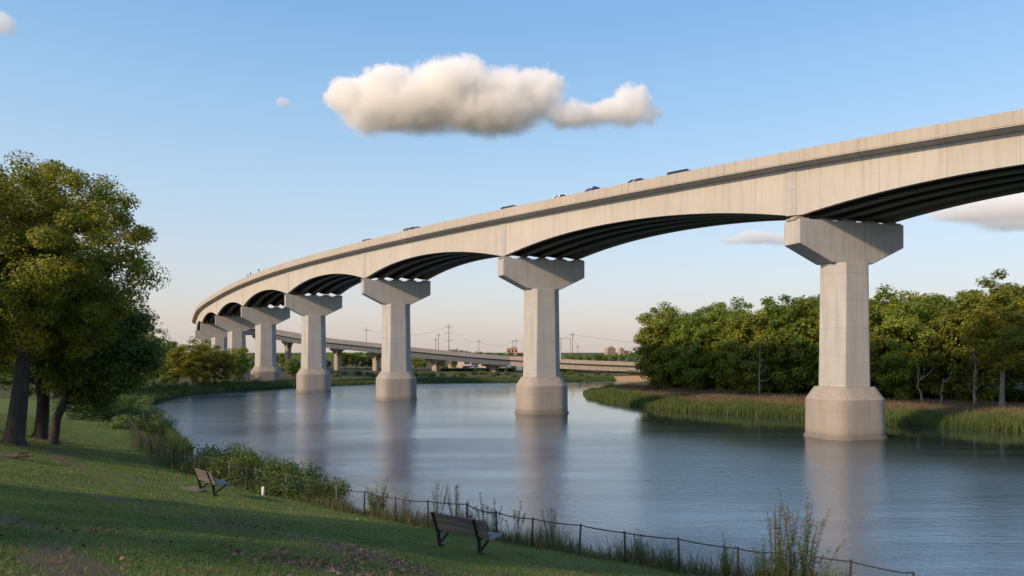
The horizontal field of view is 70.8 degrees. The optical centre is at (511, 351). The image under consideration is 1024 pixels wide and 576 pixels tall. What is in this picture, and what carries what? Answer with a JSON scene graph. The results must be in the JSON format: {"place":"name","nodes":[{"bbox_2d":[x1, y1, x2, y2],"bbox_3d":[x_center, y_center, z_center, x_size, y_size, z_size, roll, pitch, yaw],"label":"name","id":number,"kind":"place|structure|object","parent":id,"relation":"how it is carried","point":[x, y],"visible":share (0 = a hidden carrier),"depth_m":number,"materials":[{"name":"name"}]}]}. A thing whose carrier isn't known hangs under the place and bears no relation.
{"place":"outdoors","nodes":[
{"label":"outdoors","id":0,"kind":"place"},
{"bbox_2d":[0,353,1023,575],"bbox_3d":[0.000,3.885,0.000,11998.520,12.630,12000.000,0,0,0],"label":"ground","id":1,"kind":"structure","parent":0,"point":[5,396],"depth_m":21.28,"materials":[{"name":"green plant"}]},
{"bbox_2d":[0,255,9,300],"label":"lawn tree","id":2,"kind":"object","parent":1,"relation":"on","point":[1,256],"visible":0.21,"depth_m":35.92,"materials":[{"name":"green plant"}]},
{"bbox_2d":[0,201,31,365],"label":"lawn tree","id":3,"kind":"object","parent":1,"relation":"on","point":[5,354],"visible":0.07,"depth_m":42.00,"materials":[{"name":"green plant"}]},
{"bbox_2d":[0,357,50,395],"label":"tree","id":4,"kind":"object","parent":1,"relation":"on","point":[6,382],"visible":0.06,"depth_m":105.07,"materials":[{"name":"green plant"}]},
{"bbox_2d":[0,345,55,380],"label":"lawn tree","id":5,"kind":"object","parent":1,"relation":"on","point":[8,372],"visible":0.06,"depth_m":60.60,"materials":[{"name":"green plant"}]},
{"bbox_2d":[0,163,122,439],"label":"lawn tree","id":6,"kind":"object","parent":1,"relation":"on","point":[41,427],"visible":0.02,"depth_m":43.75,"materials":[{"name":"green plant"}]},
{"bbox_2d":[50,399,90,411],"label":"shrub","id":7,"kind":"object","parent":1,"relation":"on","point":[54,404],"visible":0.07,"depth_m":76.67,"materials":[{"name":"green plant"}]},
{"bbox_2d":[0,149,170,446],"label":"lawn tree","id":8,"kind":"object","parent":1,"relation":"on","point":[59,275],"visible":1,"depth_m":36.80,"materials":[{"name":"green plant"}]},
{"bbox_2d":[14,286,169,444],"bbox_3d":[-25.334,0.677,44.225,8.235,10.447,7.728,0,0,0],"label":"lawn tree","id":9,"kind":"object","parent":1,"relation":"on","point":[78,383],"visible":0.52,"depth_m":42.72,"materials":[{"name":"green plant"}]},
{"bbox_2d":[66,399,123,421],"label":"shrub","id":10,"kind":"object","parent":1,"relation":"on","point":[87,416],"visible":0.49,"depth_m":67.44,"materials":[{"name":"green plant"}]},
{"bbox_2d":[77,394,143,415],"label":"shrub","id":11,"kind":"object","parent":1,"relation":"on","point":[125,396],"visible":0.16,"depth_m":74.83,"materials":[{"name":"green plant"}]},
{"bbox_2d":[95,414,145,428],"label":"shrub","id":12,"kind":"object","parent":1,"relation":"on","point":[123,420],"visible":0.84,"depth_m":61.77,"materials":[{"name":"green plant"}]},
{"bbox_2d":[106,395,172,419],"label":"shrub","id":13,"kind":"object","parent":1,"relation":"on","point":[129,407],"visible":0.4,"depth_m":71.25,"materials":[{"name":"green plant"}]},
{"bbox_2d":[122,395,157,411],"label":"shrub","id":14,"kind":"object","parent":1,"relation":"on","point":[149,403],"visible":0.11,"depth_m":80.64,"materials":[{"name":"green plant"}]},
{"bbox_2d":[124,327,163,386],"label":"tree","id":15,"kind":"object","parent":1,"relation":"on","point":[151,377],"visible":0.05,"depth_m":120.36,"materials":[{"name":"green plant"}]},
{"bbox_2d":[111,407,179,426],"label":"shrub","id":16,"kind":"object","parent":1,"relation":"on","point":[148,413],"visible":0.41,"depth_m":69.04,"materials":[{"name":"green plant"}]},
{"bbox_2d":[126,411,173,434],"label":"shrub","id":17,"kind":"object","parent":1,"relation":"on","point":[149,426],"visible":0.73,"depth_m":62.36,"materials":[{"name":"green plant"}]},
{"bbox_2d":[145,313,169,381],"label":"tree","id":18,"kind":"object","parent":1,"relation":"on","point":[160,331],"visible":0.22,"depth_m":150.19,"materials":[{"name":"green plant"}]},
{"bbox_2d":[149,381,167,388],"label":"shrub","id":19,"kind":"object","parent":1,"relation":"on","point":[153,383],"visible":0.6,"depth_m":132.35,"materials":[{"name":"green plant"}]},
{"bbox_2d":[150,339,181,384],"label":"tree","id":20,"kind":"object","parent":1,"relation":"on","point":[161,380],"visible":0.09,"depth_m":151.06,"materials":[{"name":"green plant"}]},
{"bbox_2d":[160,377,180,387],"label":"shrub","id":21,"kind":"object","parent":1,"relation":"on","point":[170,384],"visible":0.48,"depth_m":135.58,"materials":[{"name":"green plant"}]},
{"bbox_2d":[158,340,185,381],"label":"tree","id":22,"kind":"object","parent":1,"relation":"on","point":[169,376],"visible":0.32,"depth_m":144.58,"materials":[{"name":"green plant"}]},
{"bbox_2d":[163,439,221,467],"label":"shrub","id":23,"kind":"object","parent":1,"relation":"on","point":[180,458],"visible":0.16,"depth_m":42.85,"materials":[{"name":"green plant"}]},
{"bbox_2d":[182,486,204,491],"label":"ground slab","id":24,"kind":"structure","parent":1,"relation":"on","point":[194,488],"depth_m":29.41,"materials":[{"name":"grey concrete"}]},
{"bbox_2d":[165,336,222,384],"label":"tree","id":25,"kind":"object","parent":1,"relation":"on","point":[192,367],"visible":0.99,"depth_m":140.59,"materials":[{"name":"green plant"}]},
{"bbox_2d":[189,376,208,386],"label":"shrub","id":26,"kind":"object","parent":1,"relation":"on","point":[196,382],"visible":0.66,"depth_m":142.51,"materials":[{"name":"green plant"}]},
{"bbox_2d":[193,468,229,495],"bbox_3d":[-12.112,5.240,29.026,0.899,1.030,1.900,3,-2,-44],"label":"park bench","id":27,"kind":"object","parent":1,"relation":"on","point":[206,476],"visible":0.94,"depth_m":28.74,"materials":[{"name":"brown wood"}]},
{"bbox_2d":[175,446,247,476],"bbox_3d":[-16.889,6.427,40.991,3.859,2.384,4.520,0,0,-5],"label":"shrub","id":28,"kind":"object","parent":1,"relation":"on","point":[210,454],"visible":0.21,"depth_m":39.62,"materials":[{"name":"green plant"}]},
{"bbox_2d":[196,345,236,379],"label":"tree","id":29,"kind":"object","parent":1,"relation":"on","point":[229,366],"visible":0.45,"depth_m":150.05,"materials":[{"name":"green plant"}]},
{"bbox_2d":[194,441,262,480],"bbox_3d":[-15.271,6.252,39.371,3.830,2.731,4.805,0,0,-3],"label":"shrub","id":30,"kind":"object","parent":1,"relation":"on","point":[217,470],"visible":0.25,"depth_m":38.77,"materials":[{"name":"green plant"}]},
{"bbox_2d":[228,346,251,381],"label":"tree","id":31,"kind":"object","parent":1,"relation":"on","point":[240,371],"visible":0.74,"depth_m":157.02,"materials":[{"name":"green plant"}]},
{"bbox_2d":[222,441,278,486],"bbox_3d":[-13.755,6.105,37.958,4.193,2.927,4.680,0,0,-37],"label":"shrub","id":32,"kind":"object","parent":1,"relation":"on","point":[244,462],"visible":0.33,"depth_m":37.02,"materials":[{"name":"green plant"}]},
{"bbox_2d":[226,457,298,489],"bbox_3d":[-12.568,6.346,36.418,4.332,2.285,3.698,0,0,44],"label":"shrub","id":33,"kind":"object","parent":1,"relation":"on","point":[256,477],"visible":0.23,"depth_m":35.76,"materials":[{"name":"green plant"}]},
{"bbox_2d":[244,456,304,491],"bbox_3d":[-11.469,6.283,35.317,3.217,2.294,4.036,0,0,-17],"label":"shrub","id":34,"kind":"object","parent":1,"relation":"on","point":[274,476],"visible":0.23,"depth_m":35.09,"materials":[{"name":"green plant"}]},
{"bbox_2d":[276,353,284,367],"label":"tree","id":35,"kind":"object","parent":1,"relation":"on","point":[281,362],"visible":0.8,"depth_m":298.66,"materials":[{"name":"green plant"}]},
{"bbox_2d":[284,358,299,377],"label":"tree","id":36,"kind":"object","parent":1,"relation":"on","point":[290,368],"visible":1,"depth_m":191.13,"materials":[{"name":"green plant"}]},
{"bbox_2d":[250,457,338,496],"bbox_3d":[-10.496,6.174,34.275,3.494,2.439,3.900,0,0,35],"label":"shrub","id":37,"kind":"object","parent":1,"relation":"on","point":[287,469],"visible":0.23,"depth_m":34.05,"materials":[{"name":"green plant"}]},
{"bbox_2d":[266,471,351,500],"bbox_3d":[-9.474,6.442,33.693,3.055,1.888,3.578,0,0,40],"label":"shrub","id":38,"kind":"object","parent":1,"relation":"on","point":[283,488],"visible":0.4,"depth_m":32.79,"materials":[{"name":"green plant"}]},
{"bbox_2d":[287,476,353,507],"bbox_3d":[-8.755,6.456,32.886,3.075,1.748,2.451,0,0,-30],"label":"shrub","id":39,"kind":"object","parent":1,"relation":"on","point":[321,491],"visible":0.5,"depth_m":32.70,"materials":[{"name":"green plant"}]},
{"bbox_2d":[0,434,665,575],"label":"fallen leaves","id":40,"kind":"object","parent":1,"relation":"on","point":[79,570],"depth_m":12.71,"materials":[{"name":"brown plant"}]},
{"bbox_2d":[341,352,354,368],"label":"tree","id":41,"kind":"object","parent":1,"relation":"on","point":[345,360],"visible":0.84,"depth_m":281.89,"materials":[{"name":"green plant"}]},
{"bbox_2d":[348,352,364,368],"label":"tree","id":42,"kind":"object","parent":1,"relation":"on","point":[357,360],"visible":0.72,"depth_m":287.66,"materials":[{"name":"green plant"}]},
{"bbox_2d":[71,375,654,456],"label":"marsh grass","id":43,"kind":"structure","parent":1,"relation":"on","point":[160,394],"depth_m":148.79,"materials":[{"name":"green plant"}]},
{"bbox_2d":[360,355,372,368],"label":"tree","id":44,"kind":"object","parent":1,"relation":"on","point":[369,363],"visible":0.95,"depth_m":282.33,"materials":[{"name":"green plant"}]},
{"bbox_2d":[365,477,389,516],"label":"tall weed","id":45,"kind":"object","parent":1,"relation":"on","point":[371,503],"visible":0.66,"depth_m":29.05,"materials":[{"name":"green plant"}]},
{"bbox_2d":[185,352,642,357],"bbox_3d":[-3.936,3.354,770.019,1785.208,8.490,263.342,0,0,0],"label":"distant wood","id":46,"kind":"object","parent":1,"relation":"on","point":[329,355],"visible":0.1,"depth_m":686.97,"materials":[{"name":"green plant"}]},
{"bbox_2d":[411,357,422,367],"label":"tree","id":47,"kind":"object","parent":1,"relation":"on","point":[415,363],"visible":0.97,"depth_m":279.72,"materials":[{"name":"green plant"}]},
{"bbox_2d":[431,482,447,523],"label":"tall weed","id":48,"kind":"object","parent":1,"relation":"on","point":[434,498],"visible":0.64,"depth_m":27.93,"materials":[{"name":"green plant"}]},
{"bbox_2d":[446,483,460,521],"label":"tall weed","id":49,"kind":"object","parent":1,"relation":"on","point":[456,498],"visible":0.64,"depth_m":27.41,"materials":[{"name":"green plant"}]},
{"bbox_2d":[252,329,661,372],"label":"approach viaduct","id":50,"kind":"object","parent":1,"relation":"on","point":[434,357],"visible":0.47,"depth_m":251.90,"materials":[{"name":"concrete"}]},
{"bbox_2d":[430,512,501,555],"bbox_3d":[-1.240,4.860,19.345,1.900,1.030,0.899,0,-2,36],"label":"park bench","id":51,"kind":"object","parent":1,"relation":"on","point":[479,532],"visible":0.94,"depth_m":19.07,"materials":[{"name":"brown wood"}]},
{"bbox_2d":[448,354,491,367],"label":"shed","id":52,"kind":"structure","parent":1,"relation":"on","point":[460,364],"depth_m":295.43,"materials":[{"name":"grey"}]},
{"bbox_2d":[120,412,840,575],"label":"wild grass","id":53,"kind":"structure","parent":1,"relation":"on","point":[657,563],"depth_m":25.16,"materials":[{"name":"green plant"}]},
{"bbox_2d":[475,493,494,530],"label":"tall weed","id":54,"kind":"object","parent":1,"relation":"on","point":[487,508],"visible":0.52,"depth_m":26.50,"materials":[{"name":"green plant"}]},
{"bbox_2d":[490,498,502,532],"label":"tall weed","id":55,"kind":"object","parent":1,"relation":"on","point":[492,517],"visible":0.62,"depth_m":26.03,"materials":[{"name":"green plant"}]},
{"bbox_2d":[506,347,517,355],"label":"shed","id":56,"kind":"structure","parent":1,"relation":"on","point":[512,350],"depth_m":556.09,"materials":[{"name":"grey"}]},
{"bbox_2d":[505,501,525,542],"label":"tall weed","id":57,"kind":"object","parent":1,"relation":"on","point":[518,520],"visible":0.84,"depth_m":25.43,"materials":[{"name":"green plant"}]},
{"bbox_2d":[118,408,914,575],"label":"wire fence","id":58,"kind":"object","parent":1,"relation":"on","point":[532,518],"visible":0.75,"depth_m":24.98,"materials":[{"name":"metal"}]},
{"bbox_2d":[541,508,556,548],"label":"tall weed","id":59,"kind":"object","parent":1,"relation":"on","point":[552,542],"visible":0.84,"depth_m":24.66,"materials":[{"name":"green plant"}]},
{"bbox_2d":[604,346,615,354],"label":"tower block","id":60,"kind":"structure","parent":1,"relation":"on","point":[609,350],"depth_m":1195.76,"materials":[{"name":"grey concrete"}]},
{"bbox_2d":[630,528,649,563],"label":"tall weed","id":61,"kind":"object","parent":1,"relation":"on","point":[640,560],"visible":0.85,"depth_m":22.83,"materials":[{"name":"green plant"}]},
{"bbox_2d":[628,308,687,388],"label":"tree","id":62,"kind":"object","parent":1,"relation":"on","point":[640,339],"visible":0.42,"depth_m":130.11,"materials":[{"name":"green plant"}]},
{"bbox_2d":[636,301,681,333],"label":"tree","id":63,"kind":"object","parent":1,"relation":"on","point":[654,310],"visible":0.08,"depth_m":141.26,"materials":[{"name":"green plant"}]},
{"bbox_2d":[636,323,687,389],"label":"tree","id":64,"kind":"object","parent":1,"relation":"on","point":[662,334],"visible":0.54,"depth_m":129.16,"materials":[{"name":"green plant"}]},
{"bbox_2d":[650,377,682,388],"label":"shrub","id":65,"kind":"object","parent":1,"relation":"on","point":[671,385],"visible":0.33,"depth_m":130.23,"materials":[{"name":"green plant"}]},
{"bbox_2d":[659,543,676,569],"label":"tall weed","id":66,"kind":"object","parent":1,"relation":"on","point":[670,560],"visible":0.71,"depth_m":22.37,"materials":[{"name":"green plant"}]},
{"bbox_2d":[664,312,704,377],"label":"tree","id":67,"kind":"object","parent":1,"relation":"on","point":[677,322],"visible":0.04,"depth_m":131.70,"materials":[{"name":"green plant"}]},
{"bbox_2d":[661,310,723,390],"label":"tree","id":68,"kind":"object","parent":1,"relation":"on","point":[694,333],"visible":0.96,"depth_m":124.34,"materials":[{"name":"green plant"}]},
{"bbox_2d":[685,312,730,387],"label":"tree","id":69,"kind":"object","parent":1,"relation":"on","point":[704,378],"visible":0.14,"depth_m":127.84,"materials":[{"name":"green plant"}]},
{"bbox_2d":[694,306,734,357],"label":"tree","id":70,"kind":"object","parent":1,"relation":"on","point":[727,311],"visible":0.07,"depth_m":134.91,"materials":[{"name":"green plant"}]},
{"bbox_2d":[706,377,727,389],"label":"shrub","id":71,"kind":"object","parent":1,"relation":"on","point":[712,387],"visible":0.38,"depth_m":126.60,"materials":[{"name":"green plant"}]},
{"bbox_2d":[717,534,736,575],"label":"tall weed","id":72,"kind":"object","parent":1,"relation":"on","point":[724,567],"visible":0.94,"depth_m":21.22,"materials":[{"name":"green plant"}]},
{"bbox_2d":[702,296,754,322],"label":"tree","id":73,"kind":"object","parent":1,"relation":"on","point":[719,305],"visible":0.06,"depth_m":136.01,"materials":[{"name":"green plant"}]},
{"bbox_2d":[699,313,759,389],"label":"tree","id":74,"kind":"object","parent":1,"relation":"on","point":[720,375],"visible":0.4,"depth_m":122.86,"materials":[{"name":"green plant"}]},
{"bbox_2d":[716,310,779,393],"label":"tree","id":75,"kind":"object","parent":1,"relation":"on","point":[738,368],"visible":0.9,"depth_m":116.86,"materials":[{"name":"green plant"}]},
{"bbox_2d":[749,537,776,575],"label":"tall weed","id":76,"kind":"object","parent":1,"relation":"on","point":[758,572],"visible":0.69,"depth_m":21.23,"materials":[{"name":"green plant"}]},
{"bbox_2d":[758,343,770,393],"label":"bare tree","id":77,"kind":"object","parent":1,"relation":"on","point":[759,384],"visible":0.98,"depth_m":113.39,"materials":[{"name":"grey plant"}]},
{"bbox_2d":[758,550,785,575],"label":"tall weed","id":78,"kind":"object","parent":1,"relation":"on","point":[769,573],"visible":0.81,"depth_m":20.80,"materials":[{"name":"green plant"}]},
{"bbox_2d":[746,300,803,393],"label":"tree","id":79,"kind":"object","parent":1,"relation":"on","point":[770,386],"visible":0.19,"depth_m":117.47,"materials":[{"name":"green plant"}]},
{"bbox_2d":[764,501,799,575],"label":"tall weed","id":80,"kind":"object","parent":1,"relation":"on","point":[774,533],"visible":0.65,"depth_m":21.15,"materials":[{"name":"green plant"}]},
{"bbox_2d":[748,294,819,393],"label":"tree","id":81,"kind":"object","parent":1,"relation":"on","point":[777,325],"visible":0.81,"depth_m":113.12,"materials":[{"name":"green plant"}]},
{"bbox_2d":[773,535,802,575],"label":"tall weed","id":82,"kind":"object","parent":1,"relation":"on","point":[781,563],"visible":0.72,"depth_m":20.55,"materials":[{"name":"green plant"}]},
{"bbox_2d":[772,510,808,575],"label":"tall weed","id":83,"kind":"object","parent":1,"relation":"on","point":[780,537],"visible":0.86,"depth_m":20.68,"materials":[{"name":"green plant"}]},
{"bbox_2d":[772,296,819,391],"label":"tree","id":84,"kind":"object","parent":1,"relation":"on","point":[806,334],"visible":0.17,"depth_m":114.65,"materials":[{"name":"green plant"}]},
{"bbox_2d":[583,382,1023,431],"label":"reeds","id":85,"kind":"object","parent":1,"relation":"on","point":[940,418],"visible":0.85,"depth_m":89.73,"materials":[{"name":"green plant"}]},
{"bbox_2d":[791,531,830,575],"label":"tall weed","id":86,"kind":"object","parent":1,"relation":"on","point":[803,564],"visible":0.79,"depth_m":20.53,"materials":[{"name":"green plant"}]},
{"bbox_2d":[777,491,846,575],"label":"tall weed","id":87,"kind":"object","parent":1,"relation":"on","point":[814,538],"visible":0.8,"depth_m":20.77,"materials":[{"name":"green plant"}]},
{"bbox_2d":[611,381,1023,418],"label":"dry grass","id":88,"kind":"structure","parent":1,"relation":"on","point":[694,394],"depth_m":100.20,"materials":[{"name":"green plant"}]},
{"bbox_2d":[794,300,877,386],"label":"tree","id":89,"kind":"object","parent":1,"relation":"on","point":[813,331],"visible":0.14,"depth_m":110.39,"materials":[{"name":"green plant"}]},
{"bbox_2d":[869,307,896,385],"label":"tree","id":90,"kind":"object","parent":1,"relation":"on","point":[873,315],"visible":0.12,"depth_m":103.17,"materials":[{"name":"green plant"}]},
{"bbox_2d":[869,300,936,400],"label":"tree","id":91,"kind":"object","parent":1,"relation":"on","point":[902,373],"visible":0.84,"depth_m":101.91,"materials":[{"name":"green plant"}]},
{"bbox_2d":[869,283,936,398],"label":"tree","id":92,"kind":"object","parent":1,"relation":"on","point":[912,297],"visible":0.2,"depth_m":106.39,"materials":[{"name":"green plant"}]},
{"bbox_2d":[916,364,936,402],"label":"bare tree","id":93,"kind":"object","parent":1,"relation":"on","point":[920,392],"visible":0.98,"depth_m":96.72,"materials":[{"name":"grey plant"}]},
{"bbox_2d":[907,303,961,398],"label":"tree","id":94,"kind":"object","parent":1,"relation":"on","point":[945,373],"visible":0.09,"depth_m":105.49,"materials":[{"name":"green plant"}]},
{"bbox_2d":[906,293,966,321],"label":"tree","id":95,"kind":"object","parent":1,"relation":"on","point":[938,300],"visible":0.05,"depth_m":116.17,"materials":[{"name":"green plant"}]},
{"bbox_2d":[913,307,985,401],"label":"tree","id":96,"kind":"object","parent":1,"relation":"on","point":[939,321],"visible":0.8,"depth_m":100.05,"materials":[{"name":"green plant"}]},
{"bbox_2d":[948,289,987,311],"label":"tree","id":97,"kind":"object","parent":1,"relation":"on","point":[961,293],"visible":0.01,"depth_m":125.63,"materials":[{"name":"green plant"}]},
{"bbox_2d":[964,342,983,404],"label":"bare tree","id":98,"kind":"object","parent":1,"relation":"on","point":[974,390],"visible":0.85,"depth_m":92.45,"materials":[{"name":"grey plant"}]},
{"bbox_2d":[931,290,1023,401],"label":"tree","id":99,"kind":"object","parent":1,"relation":"on","point":[987,376],"visible":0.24,"depth_m":99.59,"materials":[{"name":"green plant"}]},
{"bbox_2d":[959,381,1019,401],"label":"shrub","id":100,"kind":"object","parent":1,"relation":"on","point":[995,394],"visible":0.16,"depth_m":102.43,"materials":[{"name":"green plant"}]},
{"bbox_2d":[959,269,1023,406],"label":"tree","id":101,"kind":"object","parent":1,"relation":"on","point":[1010,325],"visible":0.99,"depth_m":88.73,"materials":[{"name":"green plant"}]},
{"bbox_2d":[989,380,1023,401],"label":"shrub","id":102,"kind":"object","parent":1,"relation":"on","point":[1012,395],"visible":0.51,"depth_m":101.96,"materials":[{"name":"green plant"}]},
{"bbox_2d":[1007,296,1023,385],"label":"tree","id":103,"kind":"object","parent":1,"relation":"on","point":[1019,367],"visible":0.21,"depth_m":95.78,"materials":[{"name":"green plant"}]},
{"bbox_2d":[0,0,1023,352],"label":"sky","id":104,"kind":"structure","parent":0,"point":[251,136],"materials":[{"name":"blue"}]},
{"bbox_2d":[150,380,1023,575],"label":"river","id":105,"kind":"structure","parent":0,"point":[918,500],"depth_m":49.44,"materials":[{"name":"liquid"}]},
{"bbox_2d":[192,109,1023,440],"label":"river bridge","id":106,"kind":"structure","parent":105,"relation":"in","point":[820,199],"depth_m":76.47,"materials":[{"name":"concrete"}]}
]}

